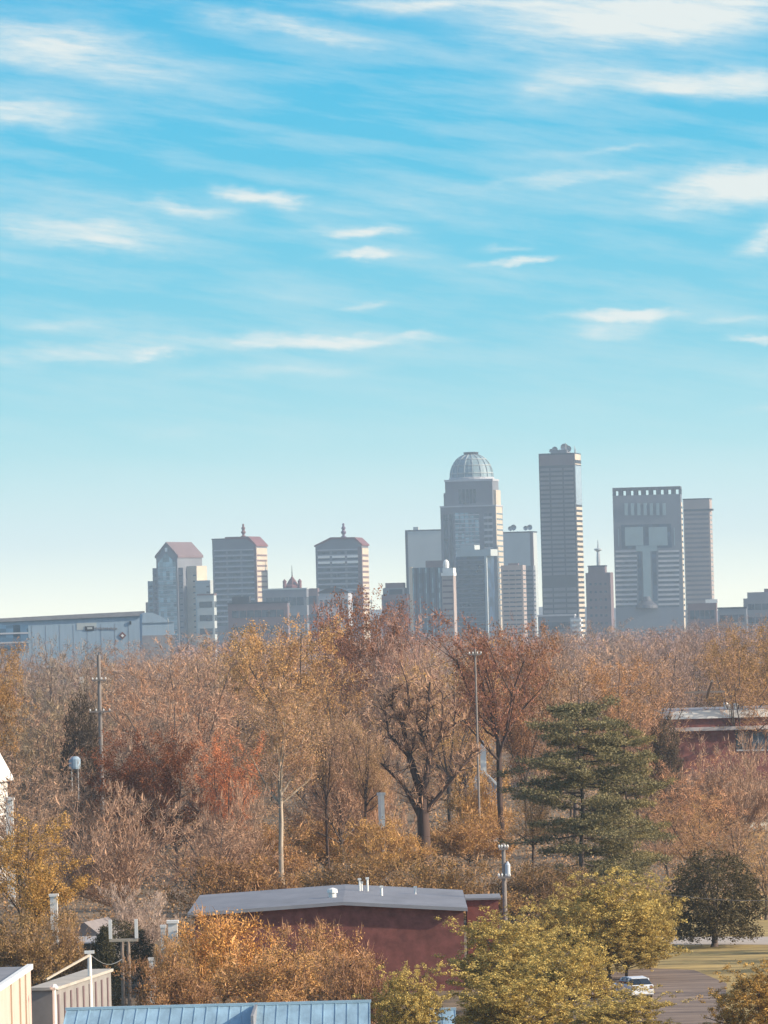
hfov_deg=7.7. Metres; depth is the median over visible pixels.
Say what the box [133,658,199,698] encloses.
woodland tree
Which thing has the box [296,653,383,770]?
woodland tree
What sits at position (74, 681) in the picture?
woodland tree
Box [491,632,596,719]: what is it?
woodland tree
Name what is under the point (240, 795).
bare tree
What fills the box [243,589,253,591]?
window
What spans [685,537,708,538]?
window
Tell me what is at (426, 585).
glass block
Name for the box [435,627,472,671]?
woodland tree
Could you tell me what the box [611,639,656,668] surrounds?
woodland tree
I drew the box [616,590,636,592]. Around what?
window
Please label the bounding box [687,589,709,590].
window
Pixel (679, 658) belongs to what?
bare tree
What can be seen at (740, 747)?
window
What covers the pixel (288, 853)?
brown shrub
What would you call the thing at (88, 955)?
utility pole
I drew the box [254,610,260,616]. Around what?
window
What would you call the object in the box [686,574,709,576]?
window
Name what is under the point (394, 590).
office block
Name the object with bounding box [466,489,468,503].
tall window
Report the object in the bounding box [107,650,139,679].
woodland tree
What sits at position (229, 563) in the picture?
window
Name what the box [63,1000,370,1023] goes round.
metal shed
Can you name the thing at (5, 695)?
golden tree
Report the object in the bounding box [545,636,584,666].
woodland tree
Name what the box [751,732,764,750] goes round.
window
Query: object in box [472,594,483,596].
window
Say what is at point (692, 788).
woodland tree
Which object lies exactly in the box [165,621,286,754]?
golden tree
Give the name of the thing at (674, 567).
window
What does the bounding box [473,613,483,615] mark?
window
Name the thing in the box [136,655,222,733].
woodland tree
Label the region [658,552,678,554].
window
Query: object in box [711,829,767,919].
golden tree
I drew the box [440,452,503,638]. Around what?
domed tower
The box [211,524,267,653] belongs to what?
office tower
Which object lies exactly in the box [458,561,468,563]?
window
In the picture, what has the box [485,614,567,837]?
red tree
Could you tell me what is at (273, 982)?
golden shrub
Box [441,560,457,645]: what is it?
slim tower
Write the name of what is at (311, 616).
window
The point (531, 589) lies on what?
office block
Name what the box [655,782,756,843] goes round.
bare tree
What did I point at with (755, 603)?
office block
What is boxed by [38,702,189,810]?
woodland tree
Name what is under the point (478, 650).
woodland tree
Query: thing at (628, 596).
window
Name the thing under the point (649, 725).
bare tree
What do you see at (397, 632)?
maroon tree
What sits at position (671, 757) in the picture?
dark evergreen
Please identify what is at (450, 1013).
metal shed
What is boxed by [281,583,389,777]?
maroon tree
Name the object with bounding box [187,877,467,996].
brick hall
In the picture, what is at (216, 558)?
window
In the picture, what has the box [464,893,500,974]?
annex
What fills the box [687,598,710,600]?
window
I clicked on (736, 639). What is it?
golden tree
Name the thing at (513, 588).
office block
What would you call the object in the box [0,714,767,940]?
undergrowth
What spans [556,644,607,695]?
woodland tree
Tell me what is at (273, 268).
sky
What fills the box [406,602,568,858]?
red tree
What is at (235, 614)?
window
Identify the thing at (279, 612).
window
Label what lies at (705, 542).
window
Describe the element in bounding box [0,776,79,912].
bare tree
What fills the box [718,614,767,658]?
woodland tree
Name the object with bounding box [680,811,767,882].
bare tree
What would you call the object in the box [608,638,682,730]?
woodland tree
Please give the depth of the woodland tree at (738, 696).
899.66 m
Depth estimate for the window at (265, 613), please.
4198.53 m
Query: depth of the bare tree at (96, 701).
849.09 m
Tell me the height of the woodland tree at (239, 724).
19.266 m
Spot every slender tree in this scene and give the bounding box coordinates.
[287,698,355,874]
[335,714,401,875]
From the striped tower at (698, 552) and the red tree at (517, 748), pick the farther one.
the striped tower at (698, 552)
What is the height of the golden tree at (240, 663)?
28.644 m
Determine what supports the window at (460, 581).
in the glass block at (475, 580)
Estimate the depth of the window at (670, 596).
5047.11 m
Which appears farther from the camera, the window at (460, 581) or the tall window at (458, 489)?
the tall window at (458, 489)
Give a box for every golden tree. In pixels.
[0,642,41,796]
[0,808,100,933]
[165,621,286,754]
[219,615,308,800]
[225,613,375,803]
[633,789,757,884]
[689,622,767,706]
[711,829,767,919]
[743,616,767,705]
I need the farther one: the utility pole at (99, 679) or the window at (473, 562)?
the window at (473, 562)
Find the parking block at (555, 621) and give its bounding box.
[537,614,575,653]
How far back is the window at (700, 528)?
5199.70 m
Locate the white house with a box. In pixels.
[0,754,12,882]
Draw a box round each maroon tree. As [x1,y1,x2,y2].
[74,727,214,884]
[110,725,235,884]
[267,603,382,734]
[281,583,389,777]
[320,595,413,766]
[354,591,433,776]
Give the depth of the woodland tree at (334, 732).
912.04 m
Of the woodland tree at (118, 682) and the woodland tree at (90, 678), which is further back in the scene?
the woodland tree at (118, 682)
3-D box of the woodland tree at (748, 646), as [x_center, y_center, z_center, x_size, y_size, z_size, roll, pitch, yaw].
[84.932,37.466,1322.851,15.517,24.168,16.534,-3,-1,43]
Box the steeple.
[467,740,497,841]
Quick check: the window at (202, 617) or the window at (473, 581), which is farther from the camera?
the window at (473, 581)
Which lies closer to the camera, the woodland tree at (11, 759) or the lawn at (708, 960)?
the lawn at (708, 960)
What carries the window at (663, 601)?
in the wide tower at (649, 563)
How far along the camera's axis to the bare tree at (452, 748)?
699.46 m
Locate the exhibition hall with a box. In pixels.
[0,611,144,690]
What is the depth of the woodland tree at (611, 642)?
1783.87 m
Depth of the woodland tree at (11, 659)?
1353.50 m
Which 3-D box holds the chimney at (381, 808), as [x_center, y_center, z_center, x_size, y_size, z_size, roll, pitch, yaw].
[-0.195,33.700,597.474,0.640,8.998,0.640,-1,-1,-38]
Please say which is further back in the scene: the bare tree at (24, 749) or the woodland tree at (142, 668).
the woodland tree at (142, 668)
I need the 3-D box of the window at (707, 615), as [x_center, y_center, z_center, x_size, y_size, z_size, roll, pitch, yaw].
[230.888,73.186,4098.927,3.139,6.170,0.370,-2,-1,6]
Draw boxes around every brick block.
[586,565,614,644]
[688,599,717,643]
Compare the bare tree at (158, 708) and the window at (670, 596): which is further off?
the window at (670, 596)
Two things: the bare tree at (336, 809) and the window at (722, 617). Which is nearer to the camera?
the bare tree at (336, 809)
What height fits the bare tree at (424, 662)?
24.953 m
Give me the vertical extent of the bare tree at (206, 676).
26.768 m
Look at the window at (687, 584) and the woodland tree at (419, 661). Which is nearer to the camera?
the woodland tree at (419, 661)
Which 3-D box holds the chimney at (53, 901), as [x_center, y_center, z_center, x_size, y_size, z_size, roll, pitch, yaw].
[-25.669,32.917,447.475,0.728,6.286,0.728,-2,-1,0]
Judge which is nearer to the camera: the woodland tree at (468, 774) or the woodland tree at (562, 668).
the woodland tree at (468, 774)
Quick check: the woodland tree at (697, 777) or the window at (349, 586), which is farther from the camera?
the window at (349, 586)
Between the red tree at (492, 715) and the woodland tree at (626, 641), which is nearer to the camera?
the red tree at (492, 715)
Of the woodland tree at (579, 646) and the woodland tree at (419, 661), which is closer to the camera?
the woodland tree at (419, 661)
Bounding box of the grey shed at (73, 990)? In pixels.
[31,969,112,1023]
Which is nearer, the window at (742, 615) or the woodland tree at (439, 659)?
the woodland tree at (439, 659)
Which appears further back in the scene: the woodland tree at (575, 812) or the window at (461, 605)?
the window at (461, 605)
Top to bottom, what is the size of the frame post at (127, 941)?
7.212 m
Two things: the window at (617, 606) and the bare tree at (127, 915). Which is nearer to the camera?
the bare tree at (127, 915)
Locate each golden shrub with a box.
[160,904,292,1002]
[204,941,343,1003]
[263,914,387,1000]
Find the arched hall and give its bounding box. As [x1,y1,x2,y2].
[318,587,352,653]
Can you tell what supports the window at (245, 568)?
in the office tower at (240, 566)
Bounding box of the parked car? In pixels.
[611,976,653,998]
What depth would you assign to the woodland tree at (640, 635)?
1316.02 m
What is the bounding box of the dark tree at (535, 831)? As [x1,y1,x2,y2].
[506,781,564,868]
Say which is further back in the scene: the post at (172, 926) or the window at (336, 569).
the window at (336, 569)
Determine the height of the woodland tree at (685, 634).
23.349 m
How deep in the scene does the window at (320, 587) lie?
4901.39 m
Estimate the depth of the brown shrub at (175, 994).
370.97 m
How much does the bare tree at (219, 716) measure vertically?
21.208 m
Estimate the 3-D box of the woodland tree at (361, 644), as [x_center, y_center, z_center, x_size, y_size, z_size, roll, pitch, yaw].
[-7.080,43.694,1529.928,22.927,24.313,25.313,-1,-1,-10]
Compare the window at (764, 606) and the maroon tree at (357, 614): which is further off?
the window at (764, 606)
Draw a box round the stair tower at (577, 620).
[570,617,582,650]
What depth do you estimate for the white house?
614.52 m
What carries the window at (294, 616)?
in the office block at (298, 598)
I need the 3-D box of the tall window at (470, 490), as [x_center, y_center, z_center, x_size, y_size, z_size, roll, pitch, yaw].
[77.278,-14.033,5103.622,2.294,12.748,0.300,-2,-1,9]
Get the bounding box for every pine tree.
[492,692,681,899]
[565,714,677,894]
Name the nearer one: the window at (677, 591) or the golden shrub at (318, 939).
the golden shrub at (318, 939)
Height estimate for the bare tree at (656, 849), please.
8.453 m
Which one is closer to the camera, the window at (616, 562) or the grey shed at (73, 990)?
the grey shed at (73, 990)
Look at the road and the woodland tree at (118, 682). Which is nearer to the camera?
the road
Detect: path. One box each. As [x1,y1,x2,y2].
[669,937,767,944]
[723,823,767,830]
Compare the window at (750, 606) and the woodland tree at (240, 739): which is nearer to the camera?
the woodland tree at (240, 739)
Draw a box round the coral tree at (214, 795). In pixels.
[189,727,275,836]
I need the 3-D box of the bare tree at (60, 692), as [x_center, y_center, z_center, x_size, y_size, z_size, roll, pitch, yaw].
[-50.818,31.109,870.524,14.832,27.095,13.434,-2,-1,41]
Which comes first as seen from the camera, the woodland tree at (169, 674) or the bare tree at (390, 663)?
the bare tree at (390, 663)
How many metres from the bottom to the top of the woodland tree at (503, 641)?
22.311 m
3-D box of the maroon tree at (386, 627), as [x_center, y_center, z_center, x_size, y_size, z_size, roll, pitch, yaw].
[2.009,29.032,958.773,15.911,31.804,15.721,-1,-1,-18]
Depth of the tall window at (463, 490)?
5104.11 m
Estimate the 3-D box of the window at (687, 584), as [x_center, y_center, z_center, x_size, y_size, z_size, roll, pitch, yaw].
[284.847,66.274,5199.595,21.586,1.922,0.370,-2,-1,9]
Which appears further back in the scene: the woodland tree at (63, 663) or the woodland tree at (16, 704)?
the woodland tree at (63, 663)
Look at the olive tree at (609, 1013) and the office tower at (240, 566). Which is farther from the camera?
the office tower at (240, 566)
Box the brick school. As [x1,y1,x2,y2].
[649,702,767,781]
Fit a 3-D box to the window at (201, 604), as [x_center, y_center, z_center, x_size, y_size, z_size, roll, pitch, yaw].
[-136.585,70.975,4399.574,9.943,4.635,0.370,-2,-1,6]
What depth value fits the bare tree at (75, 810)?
598.75 m
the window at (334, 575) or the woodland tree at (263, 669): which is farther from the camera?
the window at (334, 575)
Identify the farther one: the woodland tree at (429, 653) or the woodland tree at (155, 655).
the woodland tree at (155, 655)
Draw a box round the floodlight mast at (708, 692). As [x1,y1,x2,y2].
[685,680,724,698]
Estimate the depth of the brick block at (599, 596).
4599.63 m
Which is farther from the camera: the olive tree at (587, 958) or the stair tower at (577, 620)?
the stair tower at (577, 620)
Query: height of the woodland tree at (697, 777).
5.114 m
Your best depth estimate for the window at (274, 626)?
4198.53 m
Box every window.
[77,944,89,957]
[199,601,211,607]
[200,615,212,620]
[200,628,212,634]
[215,557,225,559]
[215,568,225,570]
[215,579,225,581]
[215,590,226,592]
[216,601,226,603]
[217,612,226,614]
[217,623,227,625]
[228,551,239,553]
[228,562,239,564]
[228,573,240,575]
[229,584,240,586]
[232,611,238,617]
[240,611,245,617]
[242,556,253,558]
[243,567,253,569]
[243,578,253,580]
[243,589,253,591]
[247,610,253,617]
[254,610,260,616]
[262,610,268,616]
[269,610,275,616]
[270,625,276,632]
[277,610,283,616]
[289,597,295,604]
[290,615,295,623]
[297,597,303,604]
[297,615,303,623]
[309,596,316,603]
[309,614,316,622]
[318,569,329,571]
[318,580,329,582]
[319,586,330,588]
[332,551,344,553]
[332,568,344,570]
[332,574,344,576]
[333,580,344,582]
[347,551,357,553]
[347,568,357,570]
[348,585,358,587]
[458,489,460,503]
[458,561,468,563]
[459,566,469,568]
[459,580,469,582]
[459,585,469,587]
[459,599,470,601]
[460,604,470,606]
[462,489,464,503]
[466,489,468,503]
[469,489,471,502]
[471,561,482,563]
[472,575,482,577]
[472,580,482,582]
[472,589,483,591]
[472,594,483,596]
[473,489,475,502]
[473,608,483,610]
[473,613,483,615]
[542,622,569,629]
[616,552,636,554]
[616,557,636,558]
[616,562,636,563]
[616,566,636,568]
[616,571,636,573]
[616,576,636,578]
[616,581,636,582]
[616,586,636,587]
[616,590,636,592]
[616,595,636,597]
[616,600,636,602]
[616,605,636,607]
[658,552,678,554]
[658,557,678,558]
[658,562,678,563]
[658,566,678,568]
[658,571,678,573]
[658,576,678,578]
[658,581,678,582]
[658,586,678,587]
[658,590,678,592]
[658,595,678,597]
[658,600,678,602]
[658,605,678,607]
[685,513,707,515]
[685,518,708,520]
[685,523,708,524]
[685,527,708,529]
[685,532,708,534]
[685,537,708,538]
[685,541,708,543]
[686,546,708,548]
[686,551,708,553]
[686,555,709,557]
[686,560,709,562]
[686,565,709,567]
[686,570,709,571]
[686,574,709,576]
[686,579,709,581]
[687,584,709,586]
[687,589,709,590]
[687,593,710,595]
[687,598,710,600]
[690,611,694,618]
[695,610,699,618]
[700,610,704,618]
[705,610,709,618]
[710,610,714,618]
[720,615,725,621]
[733,615,737,621]
[736,732,749,750]
[739,614,744,621]
[748,604,753,609]
[749,617,754,622]
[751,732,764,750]
[755,604,760,609]
[762,604,767,609]
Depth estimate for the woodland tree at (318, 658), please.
1765.16 m
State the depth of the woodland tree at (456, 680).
1025.38 m
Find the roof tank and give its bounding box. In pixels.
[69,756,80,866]
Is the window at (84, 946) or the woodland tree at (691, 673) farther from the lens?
the woodland tree at (691, 673)
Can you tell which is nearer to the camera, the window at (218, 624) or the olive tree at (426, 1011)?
the olive tree at (426, 1011)
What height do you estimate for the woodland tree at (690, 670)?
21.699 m
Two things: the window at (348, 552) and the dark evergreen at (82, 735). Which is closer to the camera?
the dark evergreen at (82, 735)
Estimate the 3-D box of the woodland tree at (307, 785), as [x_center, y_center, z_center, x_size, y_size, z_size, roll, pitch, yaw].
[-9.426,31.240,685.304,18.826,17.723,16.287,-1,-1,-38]
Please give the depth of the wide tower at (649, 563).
5049.56 m
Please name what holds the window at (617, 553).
in the wide tower at (649, 563)
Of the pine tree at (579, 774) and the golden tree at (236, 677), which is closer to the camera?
the pine tree at (579, 774)
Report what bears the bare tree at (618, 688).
on the ground at (76, 906)
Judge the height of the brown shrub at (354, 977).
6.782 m
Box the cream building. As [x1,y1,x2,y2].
[0,964,32,1023]
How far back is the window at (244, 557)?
4896.61 m
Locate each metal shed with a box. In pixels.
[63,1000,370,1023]
[434,1007,455,1023]
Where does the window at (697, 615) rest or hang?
in the brick block at (706, 612)
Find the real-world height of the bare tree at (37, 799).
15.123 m
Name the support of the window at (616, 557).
in the wide tower at (649, 563)
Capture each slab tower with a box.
[405,527,441,619]
[503,525,538,635]
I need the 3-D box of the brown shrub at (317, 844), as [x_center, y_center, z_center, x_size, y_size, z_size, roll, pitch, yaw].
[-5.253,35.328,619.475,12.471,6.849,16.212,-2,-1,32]
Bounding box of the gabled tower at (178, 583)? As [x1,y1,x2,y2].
[146,542,212,652]
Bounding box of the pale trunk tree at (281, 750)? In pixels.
[215,674,344,884]
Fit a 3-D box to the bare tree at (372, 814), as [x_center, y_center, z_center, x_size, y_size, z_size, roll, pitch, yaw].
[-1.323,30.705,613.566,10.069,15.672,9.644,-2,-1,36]
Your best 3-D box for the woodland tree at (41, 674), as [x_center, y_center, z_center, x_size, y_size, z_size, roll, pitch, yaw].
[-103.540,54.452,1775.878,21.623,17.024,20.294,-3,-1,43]
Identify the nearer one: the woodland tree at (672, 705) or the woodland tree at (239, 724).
the woodland tree at (672, 705)
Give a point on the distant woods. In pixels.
(437, 645)
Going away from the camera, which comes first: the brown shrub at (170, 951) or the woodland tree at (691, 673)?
the brown shrub at (170, 951)
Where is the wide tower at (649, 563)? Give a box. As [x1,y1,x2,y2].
[612,486,685,642]
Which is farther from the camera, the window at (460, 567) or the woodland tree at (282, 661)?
the window at (460, 567)
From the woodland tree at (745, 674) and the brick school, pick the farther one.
the woodland tree at (745, 674)
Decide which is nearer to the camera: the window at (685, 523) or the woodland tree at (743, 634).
the woodland tree at (743, 634)
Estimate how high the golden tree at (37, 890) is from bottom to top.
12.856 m
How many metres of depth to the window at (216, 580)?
4902.59 m
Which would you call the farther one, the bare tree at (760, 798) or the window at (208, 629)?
the window at (208, 629)
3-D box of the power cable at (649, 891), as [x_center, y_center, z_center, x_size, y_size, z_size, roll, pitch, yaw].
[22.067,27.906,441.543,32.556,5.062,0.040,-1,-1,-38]
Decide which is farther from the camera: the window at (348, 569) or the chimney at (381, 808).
the window at (348, 569)
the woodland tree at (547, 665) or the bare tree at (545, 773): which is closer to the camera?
the bare tree at (545, 773)
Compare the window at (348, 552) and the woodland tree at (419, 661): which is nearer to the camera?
the woodland tree at (419, 661)
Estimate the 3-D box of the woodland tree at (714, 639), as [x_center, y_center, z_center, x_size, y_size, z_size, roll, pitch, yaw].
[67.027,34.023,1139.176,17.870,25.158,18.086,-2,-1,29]
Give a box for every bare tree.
[0,674,128,824]
[0,750,117,878]
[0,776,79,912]
[8,629,93,761]
[9,779,240,914]
[30,764,111,862]
[40,758,115,859]
[43,640,130,805]
[82,881,183,956]
[87,657,203,807]
[103,685,215,849]
[106,627,250,802]
[118,805,282,894]
[128,671,276,845]
[162,628,263,794]
[186,776,275,882]
[267,705,419,874]
[323,727,416,867]
[327,634,430,768]
[364,608,459,759]
[370,636,473,777]
[382,638,521,829]
[499,691,569,807]
[501,626,621,733]
[527,670,611,818]
[581,652,673,795]
[598,751,752,869]
[607,689,679,818]
[620,772,708,853]
[627,625,720,731]
[634,801,708,883]
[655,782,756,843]
[672,732,767,852]
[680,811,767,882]
[708,777,767,830]
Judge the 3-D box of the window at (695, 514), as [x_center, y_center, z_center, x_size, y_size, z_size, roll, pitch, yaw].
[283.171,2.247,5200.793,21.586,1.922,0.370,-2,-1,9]
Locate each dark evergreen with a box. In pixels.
[57,688,105,839]
[92,925,127,1005]
[644,710,686,818]
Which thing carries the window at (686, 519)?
in the striped tower at (698, 552)
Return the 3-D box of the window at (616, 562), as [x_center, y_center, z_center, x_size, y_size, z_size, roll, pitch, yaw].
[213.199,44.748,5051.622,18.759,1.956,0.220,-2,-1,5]
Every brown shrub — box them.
[0,906,95,986]
[33,900,92,978]
[104,948,226,1005]
[147,926,203,1004]
[157,845,321,917]
[208,818,322,884]
[270,851,434,889]
[275,809,370,870]
[302,939,389,1023]
[329,810,442,881]
[370,852,528,919]
[415,804,527,865]
[441,761,515,849]
[483,857,592,920]
[510,861,639,907]
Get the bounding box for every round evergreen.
[86,919,155,986]
[662,847,767,946]
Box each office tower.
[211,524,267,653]
[314,523,370,640]
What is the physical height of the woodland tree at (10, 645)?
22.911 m
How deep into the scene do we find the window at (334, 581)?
4900.19 m
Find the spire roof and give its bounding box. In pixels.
[283,574,301,587]
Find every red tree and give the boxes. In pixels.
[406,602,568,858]
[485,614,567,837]
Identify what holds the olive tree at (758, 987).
on the ground at (76, 906)
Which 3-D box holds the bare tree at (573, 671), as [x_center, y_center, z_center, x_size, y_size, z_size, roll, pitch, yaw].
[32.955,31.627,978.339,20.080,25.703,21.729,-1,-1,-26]
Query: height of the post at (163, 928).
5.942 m
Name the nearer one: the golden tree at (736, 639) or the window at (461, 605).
the golden tree at (736, 639)
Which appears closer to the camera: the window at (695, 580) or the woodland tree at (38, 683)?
the woodland tree at (38, 683)
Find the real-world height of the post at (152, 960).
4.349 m
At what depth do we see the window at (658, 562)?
5048.34 m
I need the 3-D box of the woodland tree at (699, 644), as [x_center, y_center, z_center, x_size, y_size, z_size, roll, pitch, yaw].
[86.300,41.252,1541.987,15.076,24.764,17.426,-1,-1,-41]
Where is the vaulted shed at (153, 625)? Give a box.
[140,612,174,679]
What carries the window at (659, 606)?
in the wide tower at (649, 563)
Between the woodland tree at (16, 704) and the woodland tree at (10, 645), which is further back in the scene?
the woodland tree at (10, 645)
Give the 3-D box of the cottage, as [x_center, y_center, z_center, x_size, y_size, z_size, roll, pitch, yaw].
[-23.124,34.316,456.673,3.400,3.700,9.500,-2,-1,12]
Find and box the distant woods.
[175,621,767,679]
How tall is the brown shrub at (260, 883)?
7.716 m
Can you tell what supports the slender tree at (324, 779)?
on the ground at (76, 906)
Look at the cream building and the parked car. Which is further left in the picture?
the cream building
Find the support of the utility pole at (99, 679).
on the ground at (76, 906)
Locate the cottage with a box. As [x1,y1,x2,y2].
[59,917,124,967]
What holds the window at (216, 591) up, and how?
in the office tower at (240, 566)
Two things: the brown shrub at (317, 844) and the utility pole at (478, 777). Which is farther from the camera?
the utility pole at (478, 777)
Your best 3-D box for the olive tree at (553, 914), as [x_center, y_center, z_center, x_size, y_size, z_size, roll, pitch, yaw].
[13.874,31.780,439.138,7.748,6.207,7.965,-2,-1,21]
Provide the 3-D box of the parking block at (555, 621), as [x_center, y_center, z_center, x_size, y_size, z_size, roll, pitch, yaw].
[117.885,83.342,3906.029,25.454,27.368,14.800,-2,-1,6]
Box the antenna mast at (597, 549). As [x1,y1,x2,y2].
[594,542,601,564]
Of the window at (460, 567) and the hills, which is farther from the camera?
the hills
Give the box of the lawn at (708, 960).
[589,891,767,1023]
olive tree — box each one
[352,960,465,1023]
[431,903,568,994]
[433,954,588,1023]
[498,925,664,1020]
[520,886,612,965]
[538,866,692,978]
[550,988,711,1023]
[561,920,680,976]
[621,875,682,968]
[698,959,767,1023]
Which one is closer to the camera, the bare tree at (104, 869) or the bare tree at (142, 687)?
the bare tree at (104, 869)
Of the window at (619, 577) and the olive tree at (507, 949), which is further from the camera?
the window at (619, 577)
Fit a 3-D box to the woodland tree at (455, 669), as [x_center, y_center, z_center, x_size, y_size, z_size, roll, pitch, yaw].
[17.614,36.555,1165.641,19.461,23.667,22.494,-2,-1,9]
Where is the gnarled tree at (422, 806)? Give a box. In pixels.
[368,656,487,876]
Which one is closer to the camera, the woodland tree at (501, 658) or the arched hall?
the woodland tree at (501, 658)
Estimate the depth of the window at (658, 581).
5048.34 m
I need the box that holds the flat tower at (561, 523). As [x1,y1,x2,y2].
[539,443,585,642]
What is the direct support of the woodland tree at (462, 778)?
on the ground at (76, 906)
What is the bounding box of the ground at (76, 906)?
[0,632,767,1023]
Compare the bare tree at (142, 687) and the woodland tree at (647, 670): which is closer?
the bare tree at (142, 687)
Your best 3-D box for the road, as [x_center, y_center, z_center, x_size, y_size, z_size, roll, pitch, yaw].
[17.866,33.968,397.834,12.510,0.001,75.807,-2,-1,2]
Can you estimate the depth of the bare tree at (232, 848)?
504.19 m
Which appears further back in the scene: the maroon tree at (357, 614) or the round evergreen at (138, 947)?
the maroon tree at (357, 614)
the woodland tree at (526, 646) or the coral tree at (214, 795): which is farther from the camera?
the woodland tree at (526, 646)
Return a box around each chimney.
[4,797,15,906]
[49,894,58,959]
[377,792,385,872]
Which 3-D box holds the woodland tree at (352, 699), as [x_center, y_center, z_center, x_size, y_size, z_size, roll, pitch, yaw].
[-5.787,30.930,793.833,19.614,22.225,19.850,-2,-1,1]
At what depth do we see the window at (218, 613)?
4901.99 m
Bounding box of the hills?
[370,607,717,636]
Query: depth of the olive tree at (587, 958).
378.64 m
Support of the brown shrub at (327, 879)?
on the ground at (76, 906)
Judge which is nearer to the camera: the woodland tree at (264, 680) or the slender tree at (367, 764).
the slender tree at (367, 764)
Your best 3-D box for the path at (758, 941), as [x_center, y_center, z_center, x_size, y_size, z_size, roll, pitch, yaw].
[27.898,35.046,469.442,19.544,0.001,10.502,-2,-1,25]
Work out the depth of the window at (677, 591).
5048.34 m
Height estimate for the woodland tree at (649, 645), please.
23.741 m
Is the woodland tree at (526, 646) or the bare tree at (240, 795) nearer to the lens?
the bare tree at (240, 795)
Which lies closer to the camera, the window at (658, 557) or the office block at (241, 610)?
the office block at (241, 610)
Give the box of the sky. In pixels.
[0,0,767,617]
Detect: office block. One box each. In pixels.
[197,594,217,658]
[227,596,289,658]
[262,588,309,651]
[308,588,319,647]
[381,583,410,648]
[501,563,527,647]
[526,566,536,643]
[717,607,747,638]
[743,589,767,637]
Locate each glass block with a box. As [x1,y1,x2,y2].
[409,560,443,649]
[456,545,497,645]
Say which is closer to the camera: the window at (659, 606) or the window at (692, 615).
the window at (692, 615)
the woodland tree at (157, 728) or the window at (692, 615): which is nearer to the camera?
the woodland tree at (157, 728)
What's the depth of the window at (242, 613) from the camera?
4200.58 m
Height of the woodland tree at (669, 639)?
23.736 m
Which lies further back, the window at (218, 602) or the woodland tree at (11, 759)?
the window at (218, 602)
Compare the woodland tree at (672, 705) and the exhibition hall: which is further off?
the exhibition hall
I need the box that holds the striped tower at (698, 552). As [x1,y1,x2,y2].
[683,498,713,639]
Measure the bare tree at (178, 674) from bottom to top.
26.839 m
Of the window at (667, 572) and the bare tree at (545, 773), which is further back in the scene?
the window at (667, 572)
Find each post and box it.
[50,984,57,1023]
[108,919,137,1005]
[148,958,155,1003]
[160,925,165,961]
[167,920,178,966]
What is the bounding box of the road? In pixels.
[553,968,726,1023]
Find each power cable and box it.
[101,655,469,688]
[507,852,767,900]
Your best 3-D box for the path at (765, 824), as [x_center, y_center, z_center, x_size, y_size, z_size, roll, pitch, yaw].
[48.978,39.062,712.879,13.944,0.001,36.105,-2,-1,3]
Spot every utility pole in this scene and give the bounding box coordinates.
[45,950,121,1006]
[89,655,110,859]
[469,649,481,862]
[498,843,510,938]
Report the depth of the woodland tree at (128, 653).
1517.71 m
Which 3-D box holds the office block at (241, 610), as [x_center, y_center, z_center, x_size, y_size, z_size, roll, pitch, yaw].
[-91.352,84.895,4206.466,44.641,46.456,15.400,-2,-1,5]
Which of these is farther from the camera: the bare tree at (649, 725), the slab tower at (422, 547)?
the slab tower at (422, 547)
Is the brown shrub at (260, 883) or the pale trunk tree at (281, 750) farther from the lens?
the pale trunk tree at (281, 750)
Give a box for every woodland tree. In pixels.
[0,636,28,699]
[0,664,36,755]
[0,722,67,792]
[1,642,53,690]
[1,657,35,698]
[1,658,72,746]
[1,692,103,786]
[5,660,66,731]
[6,646,140,739]
[6,713,123,824]
[11,665,146,756]
[13,663,65,695]
[24,658,102,715]
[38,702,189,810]
[41,651,81,682]
[55,659,94,684]
[56,656,153,727]
[62,637,121,684]
[79,648,161,701]
[79,664,143,740]
[80,676,233,852]
[93,654,185,796]
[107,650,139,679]
[112,640,169,686]
[119,652,188,694]
[121,641,211,714]
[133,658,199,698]
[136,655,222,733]
[138,666,200,719]
[153,690,306,802]
[178,679,298,767]
[181,631,225,669]
[191,654,259,711]
[193,633,249,693]
[214,629,332,742]
[218,651,309,724]
[245,699,380,820]
[250,637,318,689]
[263,629,316,683]
[267,687,360,757]
[274,658,406,791]
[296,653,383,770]
[302,635,351,680]
[321,633,385,675]
[356,635,468,766]
[357,671,495,761]
[386,677,507,817]
[388,703,540,823]
[392,648,522,764]
[401,636,449,675]
[401,650,445,683]
[417,644,451,676]
[425,637,511,725]
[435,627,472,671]
[438,628,512,690]
[443,628,511,729]
[464,642,521,685]
[488,629,523,658]
[490,677,594,756]
[490,685,642,801]
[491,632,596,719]
[493,660,659,838]
[500,623,550,680]
[507,656,585,704]
[523,628,593,679]
[541,651,587,688]
[543,619,596,673]
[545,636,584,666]
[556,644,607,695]
[567,618,634,672]
[568,631,647,720]
[597,646,711,707]
[598,630,672,713]
[601,626,642,671]
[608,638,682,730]
[611,627,680,704]
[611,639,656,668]
[619,654,708,767]
[620,767,764,821]
[631,770,760,793]
[639,627,734,707]
[640,624,690,673]
[650,639,720,706]
[669,622,703,652]
[672,618,723,684]
[681,638,767,735]
[682,621,727,703]
[687,620,759,706]
[696,616,757,674]
[709,638,767,706]
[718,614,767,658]
[720,624,767,688]
[733,771,767,793]
[749,612,767,669]
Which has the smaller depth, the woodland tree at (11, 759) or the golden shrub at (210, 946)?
the golden shrub at (210, 946)
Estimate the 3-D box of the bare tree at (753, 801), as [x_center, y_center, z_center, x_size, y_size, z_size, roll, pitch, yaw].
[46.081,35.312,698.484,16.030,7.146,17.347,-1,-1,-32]
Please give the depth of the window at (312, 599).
4799.55 m
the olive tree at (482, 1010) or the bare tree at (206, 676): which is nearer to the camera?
the olive tree at (482, 1010)
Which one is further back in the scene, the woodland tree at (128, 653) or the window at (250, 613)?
the window at (250, 613)
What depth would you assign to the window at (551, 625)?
3899.15 m
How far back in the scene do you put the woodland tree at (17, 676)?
1541.50 m

